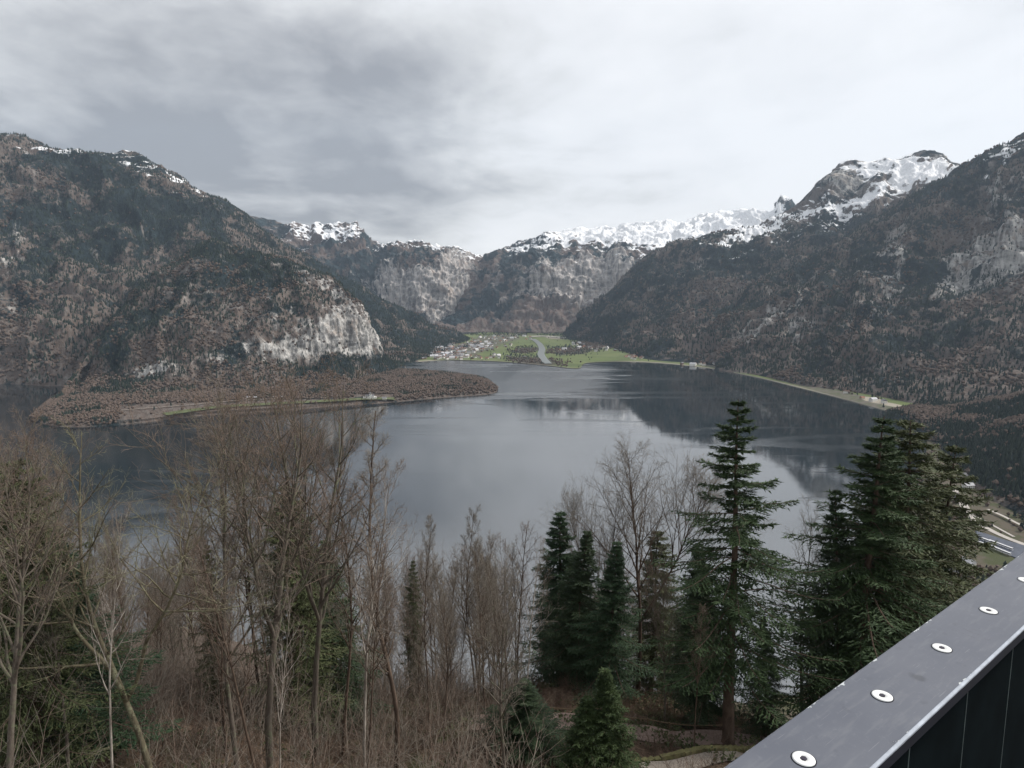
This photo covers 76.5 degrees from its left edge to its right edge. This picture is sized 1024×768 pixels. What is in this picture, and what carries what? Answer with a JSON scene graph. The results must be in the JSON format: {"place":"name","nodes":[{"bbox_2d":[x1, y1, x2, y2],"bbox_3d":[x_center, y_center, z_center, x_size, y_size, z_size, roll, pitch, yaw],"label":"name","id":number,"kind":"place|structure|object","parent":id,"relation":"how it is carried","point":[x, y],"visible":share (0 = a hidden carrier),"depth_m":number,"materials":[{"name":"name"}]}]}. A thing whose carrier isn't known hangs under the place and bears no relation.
{"place":"outdoors","nodes":[
{"label":"outdoors","id":0,"kind":"place"},
{"bbox_2d":[0,133,465,385],"bbox_3d":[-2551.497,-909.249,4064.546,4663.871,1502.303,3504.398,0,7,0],"label":"mountain","id":1,"kind":"structure","parent":0,"point":[70,289],"depth_m":3645.19,"materials":[{"name":"stone"}]},
{"bbox_2d":[68,240,403,391],"bbox_3d":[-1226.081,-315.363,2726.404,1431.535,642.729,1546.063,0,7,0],"label":"mountain nose","id":2,"kind":"object","parent":1,"relation":"attached to","point":[334,325],"visible":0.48,"depth_m":2595.82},
{"bbox_2d":[55,238,404,397],"bbox_3d":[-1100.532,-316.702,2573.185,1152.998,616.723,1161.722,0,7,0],"label":"distant woodland","id":3,"kind":"object","parent":2,"relation":"on","point":[90,384],"visible":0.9,"depth_m":2536.06,"materials":[{"name":"plant"}]},
{"bbox_2d":[0,131,478,384],"bbox_3d":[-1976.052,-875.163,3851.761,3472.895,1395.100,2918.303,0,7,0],"label":"distant woodland","id":4,"kind":"object","parent":1,"relation":"on","point":[419,353],"visible":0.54,"depth_m":3655.32,"materials":[{"name":"plant"}]},
{"bbox_2d":[30,374,496,426],"bbox_3d":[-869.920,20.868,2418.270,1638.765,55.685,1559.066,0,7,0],"label":"peninsula","id":5,"kind":"object","parent":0,"point":[143,412],"visible":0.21,"depth_m":1911.01,"materials":[{"name":"bare woodland trees"},{"name":"grass"},{"name":"soil"}]},
{"bbox_2d":[29,367,498,425],"bbox_3d":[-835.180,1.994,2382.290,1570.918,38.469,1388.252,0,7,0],"label":"distant woodland","id":6,"kind":"object","parent":5,"relation":"on","point":[421,381],"visible":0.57,"depth_m":2146.00,"materials":[{"name":"plant"}]},
{"bbox_2d":[164,397,395,414],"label":"shore meadow","id":7,"kind":"structure","parent":0,"point":[190,410],"depth_m":1958.11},
{"bbox_2d":[251,216,528,331],"bbox_3d":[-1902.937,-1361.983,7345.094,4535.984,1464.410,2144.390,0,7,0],"label":"mountain","id":8,"kind":"structure","parent":0,"point":[429,282],"depth_m":7069.85,"materials":[{"name":"stone"}]},
{"bbox_2d":[0,360,926,706],"bbox_3d":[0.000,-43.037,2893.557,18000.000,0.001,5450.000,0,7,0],"label":"lake","id":9,"kind":"structure","parent":0,"point":[518,446],"depth_m":1378.42,"materials":[{"name":"grey liquid"}]},
{"bbox_2d":[0,440,1023,767],"bbox_3d":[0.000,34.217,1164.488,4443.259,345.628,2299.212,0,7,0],"label":"hillside ground","id":10,"kind":"structure","parent":0,"point":[994,558],"depth_m":54.74,"materials":[{"name":"soil"}]},
{"bbox_2d":[1,427,94,734],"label":"bare tree","id":11,"kind":"object","parent":10,"relation":"on","point":[32,442],"visible":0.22,"depth_m":29.44,"materials":[{"name":"brown plant"}]},
{"bbox_2d":[1,554,102,767],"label":"bare tree","id":12,"kind":"object","parent":10,"relation":"on","point":[55,650],"visible":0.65,"depth_m":27.12,"materials":[{"name":"brown wood"}]},
{"bbox_2d":[0,405,112,767],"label":"bare tree","id":13,"kind":"object","parent":10,"relation":"on","point":[18,656],"visible":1,"depth_m":23.52,"materials":[{"name":"brown wood"}]},
{"bbox_2d":[0,457,140,767],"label":"spruce tree","id":14,"kind":"object","parent":10,"relation":"on","point":[22,713],"visible":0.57,"depth_m":27.53,"materials":[{"name":"green plant"}]},
{"bbox_2d":[0,529,185,767],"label":"spruce tree","id":15,"kind":"object","parent":10,"relation":"on","point":[126,685],"visible":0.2,"depth_m":31.18,"materials":[{"name":"green plant"}]},
{"bbox_2d":[87,522,139,671],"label":"bare tree","id":16,"kind":"object","parent":10,"relation":"on","point":[112,583],"visible":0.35,"depth_m":47.83,"materials":[{"name":"brown wood"}]},
{"bbox_2d":[73,502,155,767],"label":"bare tree","id":17,"kind":"object","parent":10,"relation":"on","point":[111,630],"visible":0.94,"depth_m":25.97,"materials":[{"name":"brown wood"}]},
{"bbox_2d":[85,517,154,649],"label":"bare tree","id":18,"kind":"object","parent":10,"relation":"on","point":[120,578],"visible":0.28,"depth_m":68.34,"materials":[{"name":"brown wood"}]},
{"bbox_2d":[104,549,143,701],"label":"bare tree","id":19,"kind":"object","parent":10,"relation":"on","point":[119,592],"visible":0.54,"depth_m":42.44,"materials":[{"name":"brown plant"}]},
{"bbox_2d":[0,415,281,767],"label":"bare tree","id":20,"kind":"object","parent":10,"relation":"on","point":[132,718],"visible":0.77,"depth_m":27.36,"materials":[{"name":"brown plant"}]},
{"bbox_2d":[125,553,167,652],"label":"bare tree","id":21,"kind":"object","parent":10,"relation":"on","point":[142,599],"visible":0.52,"depth_m":64.67,"materials":[{"name":"brown wood"}]},
{"bbox_2d":[128,581,165,659],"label":"bare tree","id":22,"kind":"object","parent":10,"relation":"on","point":[145,622],"visible":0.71,"depth_m":53.33,"materials":[{"name":"brown plant"}]},
{"bbox_2d":[134,579,178,666],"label":"bare tree","id":23,"kind":"object","parent":10,"relation":"on","point":[161,626],"visible":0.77,"depth_m":50.25,"materials":[{"name":"brown plant"}]},
{"bbox_2d":[124,560,189,669],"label":"bare tree","id":24,"kind":"object","parent":10,"relation":"on","point":[172,646],"visible":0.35,"depth_m":70.39,"materials":[{"name":"brown wood"}]},
{"bbox_2d":[132,544,185,659],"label":"bare tree","id":25,"kind":"object","parent":10,"relation":"on","point":[155,590],"visible":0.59,"depth_m":57.69,"materials":[{"name":"brown wood"}]},
{"bbox_2d":[134,539,201,659],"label":"bare tree","id":26,"kind":"object","parent":10,"relation":"on","point":[171,548],"visible":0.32,"depth_m":79.37,"materials":[{"name":"brown wood"}]},
{"bbox_2d":[142,529,203,666],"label":"bare tree","id":27,"kind":"object","parent":10,"relation":"on","point":[177,596],"visible":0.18,"depth_m":98.32,"materials":[{"name":"brown wood"}]},
{"bbox_2d":[162,480,204,655],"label":"bare tree","id":28,"kind":"object","parent":10,"relation":"on","point":[174,528],"visible":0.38,"depth_m":67.68,"materials":[{"name":"brown plant"}]},
{"bbox_2d":[166,522,203,658],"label":"bare tree","id":29,"kind":"object","parent":10,"relation":"on","point":[183,598],"visible":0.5,"depth_m":64.48,"materials":[{"name":"brown plant"}]},
{"bbox_2d":[181,524,241,755],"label":"bare tree","id":30,"kind":"object","parent":10,"relation":"on","point":[206,535],"visible":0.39,"depth_m":37.34,"materials":[{"name":"brown plant"}]},
{"bbox_2d":[188,545,241,717],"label":"spruce tree","id":31,"kind":"object","parent":10,"relation":"on","point":[209,663],"visible":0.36,"depth_m":46.52,"materials":[{"name":"green plant"}]},
{"bbox_2d":[194,533,243,767],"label":"bare tree","id":32,"kind":"object","parent":10,"relation":"on","point":[234,622],"visible":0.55,"depth_m":35.26,"materials":[{"name":"brown plant"}]},
{"bbox_2d":[169,535,271,767],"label":"bare tree","id":33,"kind":"object","parent":10,"relation":"on","point":[237,694],"visible":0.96,"depth_m":28.21,"materials":[{"name":"brown plant"}]},
{"bbox_2d":[145,374,299,767],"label":"bare tree","id":34,"kind":"object","parent":10,"relation":"on","point":[223,530],"visible":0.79,"depth_m":30.74,"materials":[{"name":"brown wood"}]},
{"bbox_2d":[210,468,252,675],"bbox_3d":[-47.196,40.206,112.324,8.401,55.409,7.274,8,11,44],"label":"bare tree","id":35,"kind":"object","parent":10,"relation":"on","point":[234,572],"visible":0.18,"depth_m":111.55,"materials":[{"name":"brown plant"}]},
{"bbox_2d":[96,359,373,767],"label":"bare tree","id":36,"kind":"object","parent":10,"relation":"on","point":[284,540],"visible":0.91,"depth_m":32.67,"materials":[{"name":"brown wood"}]},
{"bbox_2d":[199,464,278,699],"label":"bare tree","id":37,"kind":"object","parent":10,"relation":"on","point":[247,587],"visible":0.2,"depth_m":48.54,"materials":[{"name":"brown plant"}]},
{"bbox_2d":[218,452,262,682],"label":"bare tree","id":38,"kind":"object","parent":10,"relation":"on","point":[246,597],"visible":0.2,"depth_m":57.84,"materials":[{"name":"brown plant"}]},
{"bbox_2d":[244,487,271,679],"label":"bare tree","id":39,"kind":"object","parent":10,"relation":"on","point":[263,638],"visible":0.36,"depth_m":45.15,"materials":[{"name":"brown plant"}]},
{"bbox_2d":[163,342,401,764],"bbox_3d":[-13.189,11.248,37.950,11.441,27.300,12.399,4,9,31],"label":"bare tree","id":40,"kind":"object","parent":10,"relation":"on","point":[323,599],"visible":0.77,"depth_m":37.96,"materials":[{"name":"brown wood"}]},
{"bbox_2d":[0,606,570,767],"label":"thicket","id":41,"kind":"object","parent":10,"relation":"on","point":[163,673],"visible":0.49,"depth_m":42.04,"materials":[{"name":"plant"}]},
{"bbox_2d":[263,577,309,767],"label":"bare tree","id":42,"kind":"object","parent":10,"relation":"on","point":[283,677],"visible":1,"depth_m":30.25,"materials":[{"name":"brown wood"}]},
{"bbox_2d":[231,485,355,738],"bbox_3d":[-16.572,17.092,48.785,9.591,19.876,10.096,-4,8,-27],"label":"spruce tree","id":43,"kind":"object","parent":10,"relation":"on","point":[303,611],"visible":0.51,"depth_m":47.76,"materials":[{"name":"green plant"}]},
{"bbox_2d":[251,442,344,721],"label":"bare tree","id":44,"kind":"object","parent":10,"relation":"on","point":[289,470],"visible":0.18,"depth_m":49.48,"materials":[{"name":"brown wood"}]},
{"bbox_2d":[282,442,343,730],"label":"bare tree","id":45,"kind":"object","parent":10,"relation":"on","point":[315,539],"visible":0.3,"depth_m":48.39,"materials":[{"name":"brown plant"}]},
{"bbox_2d":[282,541,393,739],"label":"spruce tree","id":46,"kind":"object","parent":10,"relation":"on","point":[355,670],"visible":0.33,"depth_m":51.86,"materials":[{"name":"green plant"}]},
{"bbox_2d":[311,431,398,764],"bbox_3d":[-10.363,14.207,42.584,4.595,23.355,5.217,7,10,42],"label":"bare tree","id":47,"kind":"object","parent":10,"relation":"on","point":[332,460],"visible":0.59,"depth_m":41.87,"materials":[{"name":"brown plant"}]},
{"bbox_2d":[338,405,406,767],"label":"bare tree","id":48,"kind":"object","parent":10,"relation":"on","point":[388,667],"visible":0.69,"depth_m":39.22,"materials":[{"name":"brown plant"}]},
{"bbox_2d":[343,537,406,767],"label":"bare tree","id":49,"kind":"object","parent":10,"relation":"on","point":[375,641],"visible":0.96,"depth_m":35.87,"materials":[{"name":"brown plant"}]},
{"bbox_2d":[343,453,419,767],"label":"bare tree","id":50,"kind":"object","parent":10,"relation":"on","point":[368,633],"visible":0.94,"depth_m":36.27,"materials":[{"name":"brown bark"},{"name":"grey twig"}]},
{"bbox_2d":[1,682,783,767],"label":"ivy","id":51,"kind":"object","parent":10,"relation":"on","point":[731,755],"visible":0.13,"depth_m":50.84,"materials":[{"name":"plant"}]},
{"bbox_2d":[1,666,792,767],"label":"undergrowth","id":52,"kind":"object","parent":10,"relation":"on","point":[651,711],"visible":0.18,"depth_m":47.81,"materials":[{"name":"plant"}]},
{"bbox_2d":[398,560,432,691],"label":"spruce tree","id":53,"kind":"object","parent":10,"relation":"on","point":[412,602],"visible":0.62,"depth_m":63.16,"materials":[{"name":"green plant"}]},
{"bbox_2d":[404,621,429,718],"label":"bare tree","id":54,"kind":"object","parent":10,"relation":"on","point":[420,659],"visible":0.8,"depth_m":54.83,"materials":[{"name":"brown plant"}]},
{"bbox_2d":[403,514,441,720],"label":"bare tree","id":55,"kind":"object","parent":10,"relation":"on","point":[423,575],"visible":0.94,"depth_m":53.06,"materials":[{"name":"brown plant"}]},
{"bbox_2d":[428,559,469,743],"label":"bare tree","id":56,"kind":"object","parent":10,"relation":"on","point":[444,625],"visible":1,"depth_m":45.40,"materials":[{"name":"brown plant"}]},
{"bbox_2d":[436,560,461,687],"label":"bare tree","id":57,"kind":"object","parent":10,"relation":"on","point":[453,600],"visible":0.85,"depth_m":59.74,"materials":[{"name":"brown plant"}]},
{"bbox_2d":[442,504,483,691],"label":"bare tree","id":58,"kind":"object","parent":10,"relation":"on","point":[474,516],"visible":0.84,"depth_m":62.95,"materials":[{"name":"brown plant"}]},
{"bbox_2d":[430,536,502,684],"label":"bare tree","id":59,"kind":"object","parent":10,"relation":"on","point":[458,604],"visible":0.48,"depth_m":77.56,"materials":[{"name":"brown wood"}]},
{"bbox_2d":[460,533,501,727],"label":"bare tree","id":60,"kind":"object","parent":10,"relation":"on","point":[478,613],"visible":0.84,"depth_m":48.88,"materials":[{"name":"brown plant"}]},
{"bbox_2d":[464,536,500,676],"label":"bare tree","id":61,"kind":"object","parent":10,"relation":"on","point":[482,585],"visible":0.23,"depth_m":73.18,"materials":[{"name":"brown plant"}]},
{"bbox_2d":[472,534,497,691],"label":"bare tree","id":62,"kind":"object","parent":10,"relation":"on","point":[486,590],"visible":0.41,"depth_m":63.09,"materials":[{"name":"brown plant"}]},
{"bbox_2d":[478,553,514,693],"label":"bare tree","id":63,"kind":"object","parent":10,"relation":"on","point":[499,617],"visible":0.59,"depth_m":52.07,"materials":[{"name":"brown plant"}]},
{"bbox_2d":[485,561,511,767],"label":"bare tree","id":64,"kind":"object","parent":10,"relation":"on","point":[494,612],"visible":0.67,"depth_m":36.16,"materials":[{"name":"brown plant"}]},
{"bbox_2d":[467,534,545,767],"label":"bare tree","id":65,"kind":"object","parent":10,"relation":"on","point":[512,626],"visible":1,"depth_m":31.29,"materials":[{"name":"brown wood"}]},
{"bbox_2d":[500,567,522,682],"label":"bare tree","id":66,"kind":"object","parent":10,"relation":"on","point":[515,650],"visible":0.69,"depth_m":54.13,"materials":[{"name":"brown plant"}]},
{"bbox_2d":[504,543,528,680],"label":"bare tree","id":67,"kind":"object","parent":10,"relation":"on","point":[511,559],"visible":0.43,"depth_m":70.02,"materials":[{"name":"brown plant"}]},
{"bbox_2d":[490,520,549,682],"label":"bare tree","id":68,"kind":"object","parent":10,"relation":"on","point":[524,546],"visible":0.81,"depth_m":65.48,"materials":[{"name":"brown plant"}]},
{"bbox_2d":[471,678,571,767],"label":"fir tree","id":69,"kind":"object","parent":10,"relation":"on","point":[530,700],"visible":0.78,"depth_m":43.90,"materials":[{"name":"green plant"}]},
{"bbox_2d":[515,536,565,678],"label":"bare tree","id":70,"kind":"object","parent":10,"relation":"on","point":[543,541],"visible":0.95,"depth_m":53.66,"materials":[{"name":"brown wood"}]},
{"bbox_2d":[498,510,624,687],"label":"fir tree","id":71,"kind":"object","parent":10,"relation":"on","point":[561,561],"visible":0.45,"depth_m":68.58,"materials":[{"name":"green plant"}]},
{"bbox_2d":[552,694,611,767],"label":"fir tree","id":72,"kind":"object","parent":10,"relation":"on","point":[586,726],"visible":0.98,"depth_m":38.84,"materials":[{"name":"green plant"}]},
{"bbox_2d":[533,530,634,690],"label":"fir tree","id":73,"kind":"object","parent":10,"relation":"on","point":[583,584],"visible":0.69,"depth_m":63.65,"materials":[{"name":"green plant"}]},
{"bbox_2d":[537,471,669,645],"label":"bare tree","id":74,"kind":"object","parent":10,"relation":"on","point":[580,516],"visible":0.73,"depth_m":68.33,"materials":[{"name":"brown plant"}]},
{"bbox_2d":[556,541,662,700],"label":"fir tree","id":75,"kind":"object","parent":10,"relation":"on","point":[611,651],"visible":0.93,"depth_m":60.28,"materials":[{"name":"green plant"}]},
{"bbox_2d":[582,666,647,767],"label":"fir tree","id":76,"kind":"object","parent":10,"relation":"on","point":[607,698],"visible":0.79,"depth_m":39.20,"materials":[{"name":"green plant"}]},
{"bbox_2d":[622,530,688,695],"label":"fir tree","id":77,"kind":"object","parent":10,"relation":"on","point":[648,656],"visible":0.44,"depth_m":70.96,"materials":[{"name":"green plant"}]},
{"bbox_2d":[634,557,685,724],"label":"bare tree","id":78,"kind":"object","parent":10,"relation":"on","point":[659,570],"visible":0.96,"depth_m":52.84,"materials":[{"name":"brown wood"}]},
{"bbox_2d":[542,429,784,691],"bbox_3d":[13.419,18.924,62.827,17.346,28.332,20.576,-2,8,-17],"label":"bare tree","id":79,"kind":"object","parent":10,"relation":"on","point":[634,503],"visible":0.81,"depth_m":64.90,"materials":[{"name":"grey plant"}]},
{"bbox_2d":[647,569,724,701],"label":"fir tree","id":80,"kind":"object","parent":10,"relation":"on","point":[677,613],"visible":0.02,"depth_m":65.93,"materials":[{"name":"green plant"}]},
{"bbox_2d":[629,744,754,763],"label":"retaining wall","id":81,"kind":"structure","parent":10,"relation":"on","point":[692,751],"depth_m":46.04,"materials":[{"name":"stone"}]},
{"bbox_2d":[679,603,717,745],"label":"bare tree","id":82,"kind":"object","parent":10,"relation":"on","point":[699,657],"visible":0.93,"depth_m":45.19,"materials":[{"name":"brown plant"}]},
{"bbox_2d":[645,543,752,728],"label":"fir tree","id":83,"kind":"object","parent":10,"relation":"on","point":[705,708],"visible":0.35,"depth_m":54.85,"materials":[{"name":"green plant"}]},
{"bbox_2d":[645,399,848,745],"bbox_3d":[16.552,14.563,49.472,15.304,27.000,14.667,-4,5,-26],"label":"fir tree","id":84,"kind":"object","parent":10,"relation":"on","point":[739,615],"visible":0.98,"depth_m":47.82,"materials":[{"name":"green plant"}]},
{"bbox_2d":[734,617,791,736],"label":"spruce tree","id":85,"kind":"object","parent":10,"relation":"on","point":[753,721],"visible":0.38,"depth_m":53.56,"materials":[{"name":"green plant"}]},
{"bbox_2d":[772,494,827,709],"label":"bare tree","id":86,"kind":"object","parent":10,"relation":"on","point":[811,534],"visible":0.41,"depth_m":60.28,"materials":[{"name":"brown wood"}]},
{"bbox_2d":[770,489,885,715],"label":"spruce tree","id":87,"kind":"object","parent":10,"relation":"on","point":[819,643],"visible":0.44,"depth_m":51.74,"materials":[{"name":"green plant"}]},
{"bbox_2d":[745,417,954,715],"bbox_3d":[28.696,16.839,52.257,17.532,29.150,18.293,-3,8,-25],"label":"spruce tree","id":88,"kind":"object","parent":10,"relation":"on","point":[871,544],"visible":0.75,"depth_m":50.19,"materials":[{"name":"green plant"}]},
{"bbox_2d":[777,462,953,720],"bbox_3d":[33.347,21.660,60.962,19.229,32.265,17.312,-2,8,-17],"label":"spruce tree","id":89,"kind":"object","parent":10,"relation":"on","point":[900,465],"visible":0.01,"depth_m":58.82,"materials":[{"name":"green plant"}]},
{"bbox_2d":[792,418,995,702],"bbox_3d":[32.864,18.049,55.744,16.624,30.888,17.499,4,8,27],"label":"spruce tree","id":90,"kind":"object","parent":10,"relation":"on","point":[910,442],"visible":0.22,"depth_m":52.83,"materials":[{"name":"green plant"}]},
{"bbox_2d":[819,438,1023,697],"bbox_3d":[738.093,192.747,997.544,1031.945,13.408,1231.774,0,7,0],"label":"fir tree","id":91,"kind":"object","parent":10,"relation":"on","point":[1020,528],"visible":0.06,"depth_m":958.28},
{"bbox_2d":[887,445,997,646],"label":"spruce tree","id":92,"kind":"object","parent":10,"relation":"on","point":[965,500],"visible":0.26,"depth_m":56.60,"materials":[{"name":"green plant"}]},
{"bbox_2d":[975,531,1023,557],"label":"car park","id":93,"kind":"structure","parent":10,"relation":"on","point":[1017,550],"depth_m":870.04,"materials":[{"name":"asphalt"}]},
{"bbox_2d":[0,0,1023,255],"label":"sky","id":94,"kind":"structure","parent":0,"point":[481,127],"materials":[{"name":"grey"}]},
{"bbox_2d":[435,195,795,332],"bbox_3d":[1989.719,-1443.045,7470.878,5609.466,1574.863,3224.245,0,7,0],"label":"mountain","id":95,"kind":"structure","parent":0,"point":[551,281],"depth_m":6719.91,"materials":[{"name":"stone"}]},
{"bbox_2d":[470,713,766,746],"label":"forest path","id":96,"kind":"structure","parent":0,"point":[709,733],"depth_m":51.13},
{"bbox_2d":[418,332,912,409],"bbox_3d":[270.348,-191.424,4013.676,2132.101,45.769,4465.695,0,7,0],"label":"valley floor","id":97,"kind":"structure","parent":0,"point":[611,355],"depth_m":3678.15,"materials":[{"name":"plant"}]},
{"bbox_2d":[436,331,912,406],"bbox_3d":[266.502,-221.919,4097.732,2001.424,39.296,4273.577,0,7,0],"label":"village","id":98,"kind":"object","parent":97,"relation":"on","point":[594,344],"visible":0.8,"depth_m":4088.66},
{"bbox_2d":[634,751,742,767],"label":"gravel path","id":99,"kind":"structure","parent":0,"point":[673,763],"depth_m":44.84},
{"bbox_2d":[564,150,960,364],"bbox_3d":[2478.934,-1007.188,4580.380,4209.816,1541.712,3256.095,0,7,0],"label":"mountain snow peak","id":100,"kind":"structure","parent":0,"point":[843,191],"depth_m":4779.88,"materials":[{"name":"stone"}]},
{"bbox_2d":[560,202,894,363],"bbox_3d":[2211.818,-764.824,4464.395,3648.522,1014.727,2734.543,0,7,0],"label":"distant woodland","id":101,"kind":"object","parent":100,"relation":"on","point":[606,340],"visible":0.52,"depth_m":4502.88,"materials":[{"name":"plant"}]},
{"bbox_2d":[715,132,1023,402],"bbox_3d":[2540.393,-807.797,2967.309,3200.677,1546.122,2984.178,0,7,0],"label":"mountain","id":102,"kind":"structure","parent":0,"point":[1004,259],"depth_m":3098.55,"materials":[{"name":"stone"}]},
{"bbox_2d":[715,135,1023,403],"bbox_3d":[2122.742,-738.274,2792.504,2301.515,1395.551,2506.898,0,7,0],"label":"distant woodland","id":103,"kind":"object","parent":102,"relation":"on","point":[963,368],"visible":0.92,"depth_m":2862.31,"materials":[{"name":"plant"}]},
{"bbox_2d":[724,552,1023,767],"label":"railing","id":104,"kind":"object","parent":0,"point":[944,688],"visible":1,"depth_m":1.06,"materials":[{"name":"grey metal"}]},
{"bbox_2d":[880,399,1023,513],"bbox_3d":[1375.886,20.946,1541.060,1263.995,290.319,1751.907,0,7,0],"label":"hill","id":105,"kind":"structure","parent":0,"point":[1013,507],"depth_m":1093.38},
{"bbox_2d":[880,390,1023,506],"bbox_3d":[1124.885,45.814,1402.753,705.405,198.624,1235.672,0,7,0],"label":"distant woodland","id":106,"kind":"object","parent":105,"relation":"on","point":[981,427],"visible":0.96,"depth_m":1434.07,"materials":[{"name":"plant"}]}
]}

